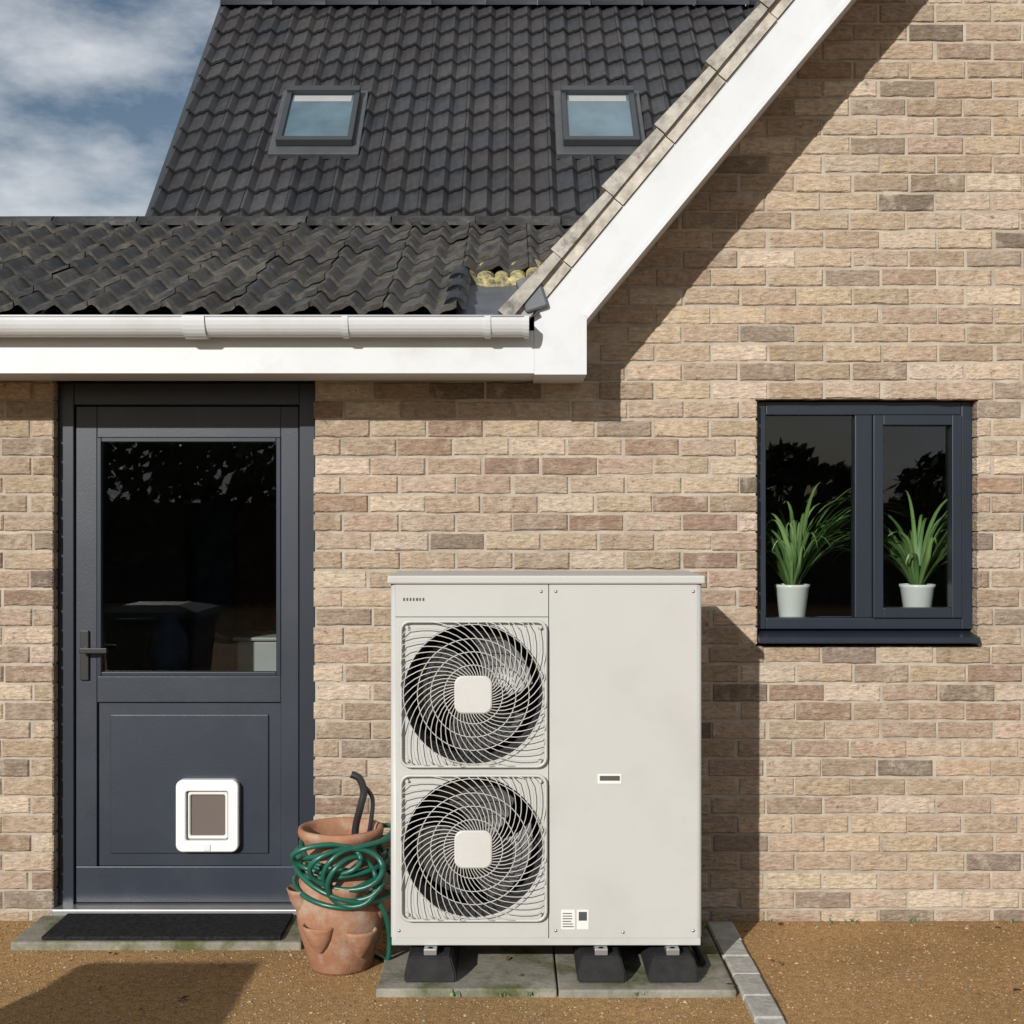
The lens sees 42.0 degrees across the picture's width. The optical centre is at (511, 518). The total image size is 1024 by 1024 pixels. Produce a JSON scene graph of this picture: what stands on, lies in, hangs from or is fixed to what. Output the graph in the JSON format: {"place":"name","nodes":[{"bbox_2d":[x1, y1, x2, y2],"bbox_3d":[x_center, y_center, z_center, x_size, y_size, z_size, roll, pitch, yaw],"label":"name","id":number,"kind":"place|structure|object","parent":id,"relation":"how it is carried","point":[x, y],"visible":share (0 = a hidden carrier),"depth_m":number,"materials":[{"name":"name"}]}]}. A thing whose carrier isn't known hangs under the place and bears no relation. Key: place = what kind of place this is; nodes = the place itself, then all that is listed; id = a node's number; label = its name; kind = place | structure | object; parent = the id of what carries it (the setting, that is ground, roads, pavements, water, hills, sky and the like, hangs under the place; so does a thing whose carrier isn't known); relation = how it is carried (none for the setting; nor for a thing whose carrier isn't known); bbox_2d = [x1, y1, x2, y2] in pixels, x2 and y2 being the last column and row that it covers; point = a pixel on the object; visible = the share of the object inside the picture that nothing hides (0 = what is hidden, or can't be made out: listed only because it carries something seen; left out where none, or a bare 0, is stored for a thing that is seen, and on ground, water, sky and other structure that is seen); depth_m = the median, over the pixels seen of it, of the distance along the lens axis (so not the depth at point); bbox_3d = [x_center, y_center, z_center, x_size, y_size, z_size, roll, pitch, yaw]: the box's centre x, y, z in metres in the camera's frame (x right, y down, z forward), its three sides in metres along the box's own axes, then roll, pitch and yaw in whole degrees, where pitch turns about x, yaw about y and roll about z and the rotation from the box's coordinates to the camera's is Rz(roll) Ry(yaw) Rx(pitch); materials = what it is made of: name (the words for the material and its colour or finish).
{"place":"outdoors","nodes":[
{"label":"outdoors","id":0,"kind":"place"},
{"bbox_2d":[0,0,745,215],"label":"sky","id":1,"kind":"structure","parent":0,"point":[94,93],"materials":[{"name":"blue"}]},
{"bbox_2d":[0,920,1023,1023],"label":"ground","id":2,"kind":"structure","parent":0,"point":[506,1013],"depth_m":4.54,"materials":[{"name":"brown gravel"}]},
{"bbox_2d":[11,916,303,949],"bbox_3d":[-1.320,1.610,5.109,1.080,0.080,0.338,0,0,0],"label":"door step","id":3,"kind":"object","parent":2,"relation":"on","point":[29,938],"depth_m":4.94,"materials":[{"name":"grey concrete"}]},
{"bbox_2d":[41,913,292,939],"bbox_3d":[-1.305,1.562,5.103,0.890,0.015,0.295,0,0,0],"label":"door mat","id":4,"kind":"object","parent":3,"relation":"on","point":[171,926],"depth_m":5.08,"materials":[{"name":"black rubber"}]},
{"bbox_2d":[52,902,296,915],"bbox_3d":[-1.306,1.585,5.370,1.034,0.070,0.180,0,0,0],"label":"threshold","id":5,"kind":"object","parent":2,"relation":"on","point":[178,907],"visible":0.27,"depth_m":5.31,"materials":[{"name":"silver metal"}]},
{"bbox_2d":[58,383,314,904],"bbox_3d":[-1.306,0.512,5.390,1.034,2.115,0.080,0,0,0],"label":"frame","id":6,"kind":"object","parent":5,"relation":"on","point":[72,396],"visible":0.7,"depth_m":5.35,"materials":[{"name":"grey paint"}]},
{"bbox_2d":[76,406,298,901],"bbox_3d":[-1.306,0.547,5.387,0.896,1.996,0.050,0,0,0],"label":"leaf","id":7,"kind":"object","parent":6,"relation":"attached to","point":[95,882],"visible":0.83,"depth_m":5.36,"materials":[{"name":"grey paint"}]},
{"bbox_2d":[79,630,106,679],"bbox_3d":[-1.674,0.550,5.335,0.120,0.200,0.055,0,0,0],"label":"handle","id":8,"kind":"object","parent":7,"relation":"attached to","point":[85,650],"visible":1,"depth_m":5.35,"materials":[{"name":"grey metal"}]},
{"bbox_2d":[98,702,280,865],"bbox_3d":[-1.300,1.070,5.385,0.741,0.662,0.034,0,0,0],"label":"panel","id":9,"kind":"object","parent":7,"relation":"attached to","point":[151,755],"depth_m":5.37,"materials":[{"name":"grey paint"}]},
{"bbox_2d":[176,778,239,851],"bbox_3d":[-1.220,1.191,5.348,0.250,0.288,0.040,0,0,0],"label":"cat flap","id":10,"kind":"object","parent":9,"relation":"attached to","point":[207,814],"visible":1,"depth_m":5.34,"materials":[{"name":"white plastic"}]},
{"bbox_2d":[97,438,280,675],"bbox_3d":[-1.300,0.155,5.375,0.739,0.960,0.034,0,0,0],"label":"glazing bead","id":11,"kind":"object","parent":6,"relation":"attached to","point":[100,553],"visible":1,"depth_m":5.36,"materials":[{"name":"grey paint"}]},
{"bbox_2d":[286,817,390,975],"bbox_3d":[-0.609,1.350,4.762,0.378,0.500,0.369,0,0,0],"label":"strawberry planter","id":12,"kind":"object","parent":2,"relation":"on","point":[338,943],"visible":0.69,"depth_m":4.65,"materials":[{"name":"ceramic"}]},
{"bbox_2d":[290,823,391,960],"bbox_3d":[-0.612,1.352,4.803,0.412,0.498,0.508,0,0,0],"label":"garden hose","id":13,"kind":"object","parent":12,"relation":"on","point":[327,872],"visible":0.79,"depth_m":4.61,"materials":[{"name":"green rubber"}]},
{"bbox_2d":[350,771,374,833],"bbox_3d":[-0.533,1.049,4.753,0.086,0.302,0.054,0,0,0],"label":"hose spray gun","id":14,"kind":"object","parent":12,"relation":"in","point":[360,780],"visible":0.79,"depth_m":4.74,"materials":[{"name":"black plastic"}]},
{"bbox_2d":[57,381,946,670],"bbox_3d":[0.800,0.450,6.895,9.400,2.260,2.610,0,0,0],"label":"interior room","id":15,"kind":"object","parent":2,"relation":"on","point":[147,505],"depth_m":8.20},
{"bbox_2d":[133,668,236,670],"bbox_3d":[-1.325,1.170,6.525,1.150,0.820,0.550,0,0,0],"label":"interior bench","id":16,"kind":"object","parent":15,"relation":"in","point":[197,669],"visible":0.02,"depth_m":6.71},
{"bbox_2d":[148,612,189,670],"bbox_3d":[-1.660,0.609,6.450,0.200,0.300,0.200,0,0,0],"label":"interior jug","id":17,"kind":"object","parent":16,"relation":"on","point":[168,649],"visible":0.8,"depth_m":6.38,"materials":[{"name":"ceramic"}]},
{"bbox_2d":[232,631,275,670],"bbox_3d":[-1.170,0.659,6.450,0.300,0.199,0.340,0,0,0],"label":"interior storage box","id":18,"kind":"object","parent":16,"relation":"on","point":[256,650],"visible":0.41,"depth_m":6.30,"materials":[{"name":"white plastic"}]},
{"bbox_2d":[182,491,275,494],"bbox_3d":[-1.125,-0.150,7.900,1.650,0.024,0.024,0,0,0],"label":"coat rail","id":19,"kind":"object","parent":15,"relation":"attached to","point":[228,492],"visible":0.35,"depth_m":7.89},
{"bbox_2d":[184,495,236,663],"bbox_3d":[-1.756,0.355,7.875,0.390,0.990,0.220,0,0,0],"label":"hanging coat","id":20,"kind":"object","parent":19,"relation":"hanging from","point":[209,535],"visible":0.85,"depth_m":7.80,"materials":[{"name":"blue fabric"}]},
{"bbox_2d":[0,0,1023,920],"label":"front wall bricks","id":21,"kind":"object","parent":2,"relation":"on","point":[780,776],"visible":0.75,"depth_m":5.30,"materials":[{"name":"beige brick"}]},
{"bbox_2d":[0,380,1023,919],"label":"front wall mortar","id":22,"kind":"object","parent":2,"relation":"on","point":[682,568],"visible":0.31,"depth_m":5.31,"materials":[{"name":"beige concrete"}]},
{"bbox_2d":[0,374,533,380],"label":"soffit","id":23,"kind":"structure","parent":22,"relation":"attached to","point":[266,377],"depth_m":5.18,"materials":[{"name":"white plastic"}]},
{"bbox_2d":[0,331,533,373],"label":"fascia","id":24,"kind":"structure","parent":23,"relation":"attached to","point":[265,355],"depth_m":4.97,"materials":[{"name":"white plastic"}]},
{"bbox_2d":[757,629,980,642],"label":"sill","id":25,"kind":"structure","parent":22,"relation":"on","point":[865,636],"depth_m":5.28,"materials":[{"name":"grey paint"}]},
{"bbox_2d":[766,616,850,616],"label":"sill","id":26,"kind":"structure","parent":25,"relation":"on","point":[815,616],"depth_m":5.71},
{"bbox_2d":[766,482,914,616],"bbox_3d":[1.147,0.127,5.724,1.073,0.583,0.565,0,0,0],"label":"spider plant","id":27,"kind":"object","parent":26,"relation":"on","point":[791,558],"visible":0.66,"depth_m":5.50,"materials":[{"name":"green plant"}]},
{"bbox_2d":[823,490,946,606],"bbox_3d":[1.705,0.148,5.714,0.879,0.543,0.522,0,0,0],"label":"spider plant","id":28,"kind":"object","parent":26,"relation":"on","point":[915,560],"visible":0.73,"depth_m":5.52,"materials":[{"name":"green plant"}]},
{"bbox_2d":[756,401,971,628],"bbox_3d":[1.413,-0.013,5.390,0.875,0.915,0.070,0,0,0],"label":"frame","id":29,"kind":"object","parent":25,"relation":"on","point":[861,413],"visible":0.91,"depth_m":5.36,"materials":[{"name":"grey paint"}]},
{"bbox_2d":[872,415,961,617],"bbox_3d":[1.626,-0.007,5.374,0.356,0.813,0.062,0,0,0],"label":"sash","id":30,"kind":"object","parent":29,"relation":"attached to","point":[953,424],"visible":1,"depth_m":5.34,"materials":[{"name":"grey paint"}]},
{"bbox_2d":[376,922,735,997],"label":"concrete slab","id":31,"kind":"structure","parent":2,"relation":"on","point":[487,971],"depth_m":4.56,"materials":[{"name":"grey concrete"}]},
{"bbox_2d":[387,571,705,981],"bbox_3d":[0.128,0.883,4.907,1.108,1.377,0.795,0,0,0],"label":"air source heat pump","id":32,"kind":"object","parent":31,"relation":"on","point":[545,757],"visible":1,"depth_m":4.56,"materials":[{"name":"beige metal"}]},
{"bbox_2d":[109,921,1021,998],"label":"fallen leaves","id":33,"kind":"object","parent":2,"relation":"on","point":[771,960],"visible":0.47,"depth_m":4.75,"materials":[{"name":"plant"}]},
{"bbox_2d":[382,917,1017,995],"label":"weeds","id":34,"kind":"object","parent":2,"relation":"on","point":[452,992],"visible":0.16,"depth_m":5.14,"materials":[{"name":"green plant"}]},
{"bbox_2d":[707,922,786,1023],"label":"stone edging","id":35,"kind":"object","parent":2,"relation":"on","point":[759,1000],"visible":0.78,"depth_m":4.61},
{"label":"side walls","id":36,"kind":"object","parent":2,"relation":"on","visible":0},
{"bbox_2d":[0,230,561,330],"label":"roof deck","id":37,"kind":"structure","parent":36,"relation":"on","point":[91,309],"depth_m":5.08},
{"bbox_2d":[0,315,528,338],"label":"gutter","id":38,"kind":"object","parent":37,"relation":"attached to","point":[209,326],"visible":1,"depth_m":4.86,"materials":[{"name":"white plastic"}]},
{"bbox_2d":[0,220,572,314],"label":"roof tiles","id":39,"kind":"object","parent":37,"relation":"on","point":[142,288],"visible":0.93,"depth_m":5.59,"materials":[{"name":"black tile"}]},
{"bbox_2d":[444,265,470,308],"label":"edge roll tiles","id":40,"kind":"object","parent":39,"relation":"attached to","point":[461,283],"visible":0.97,"depth_m":5.10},
{"bbox_2d":[0,216,581,229],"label":"ridge tiles","id":41,"kind":"object","parent":37,"relation":"on","point":[537,222],"visible":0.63,"depth_m":6.41,"materials":[{"name":"black tile"}]},
{"bbox_2d":[456,284,538,317],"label":"lead valley","id":42,"kind":"structure","parent":37,"relation":"on","point":[483,300],"depth_m":5.24,"materials":[{"name":"grey metal"}]},
{"bbox_2d":[467,259,541,286],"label":"valley mortar tiles","id":43,"kind":"object","parent":37,"relation":"attached to","point":[497,276],"visible":0.34,"depth_m":5.44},
{"bbox_2d":[194,9,729,215],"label":"roof deck","id":44,"kind":"structure","parent":36,"relation":"on","point":[426,106],"depth_m":10.22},
{"bbox_2d":[145,5,224,215],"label":"verge trim","id":45,"kind":"structure","parent":44,"relation":"attached to","point":[164,169],"depth_m":9.95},
{"bbox_2d":[149,4,754,221],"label":"roof tiles","id":46,"kind":"object","parent":44,"relation":"on","point":[509,175],"visible":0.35,"depth_m":10.18,"materials":[{"name":"black tile"}]},
{"bbox_2d":[268,85,368,158],"bbox_3d":[-1.420,-2.921,9.855,0.650,0.702,0.692,0,0,0],"label":"rooflight","id":47,"kind":"object","parent":46,"relation":"attached to","point":[323,121],"visible":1,"depth_m":9.77,"materials":[{"name":"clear glass"}]},
{"bbox_2d":[220,0,756,8],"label":"ridge tiles","id":48,"kind":"object","parent":46,"relation":"on","point":[463,3],"visible":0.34,"depth_m":11.24,"materials":[{"name":"black tile"}]},
{"bbox_2d":[554,85,645,158],"bbox_3d":[0.643,-2.921,9.855,0.650,0.702,0.692,0,0,0],"label":"rooflight","id":49,"kind":"object","parent":46,"relation":"attached to","point":[600,121],"visible":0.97,"depth_m":9.78,"materials":[{"name":"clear glass"}]},
{"bbox_2d":[516,276,547,312],"bbox_3d":[0.075,-0.835,4.970,0.120,0.145,0.060,0,0,0],"label":"lead foot","id":50,"kind":"object","parent":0,"point":[536,300],"visible":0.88,"depth_m":4.94},
{"bbox_2d":[587,0,1023,379],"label":"gable wall mortar","id":51,"kind":"object","parent":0,"point":[593,352],"depth_m":5.31,"materials":[{"name":"beige concrete"}]},
{"bbox_3d":[3.100,-2.612,8.150,5.924,3.792,6.300,0,0,0],"label":"gable","id":52,"kind":"object","parent":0,"visible":0},
{"bbox_2d":[534,0,851,374],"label":"bargeboard","id":53,"kind":"object","parent":52,"relation":"attached to","point":[560,334],"visible":0.86,"depth_m":4.96,"materials":[{"name":"white plastic"}]},
{"bbox_2d":[533,375,585,383],"bbox_3d":[0.180,-0.653,5.146,0.195,0.234,0.309,0,0,0],"label":"box end","id":54,"kind":"object","parent":53,"relation":"attached to","point":[559,379],"visible":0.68,"depth_m":5.14,"materials":[{"name":"white plastic"}]},
{"bbox_2d":[498,0,792,322],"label":"gable verge","id":55,"kind":"structure","parent":53,"relation":"attached to","point":[672,124],"depth_m":4.95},
{"bbox_2d":[585,0,850,317],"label":"bargeboard bead","id":56,"kind":"object","parent":53,"relation":"attached to","point":[714,161],"visible":1,"depth_m":4.96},
{"bbox_2d":[587,0,856,325],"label":"gable soffit","id":57,"kind":"structure","parent":53,"relation":"attached to","point":[721,160],"depth_m":5.14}
]}

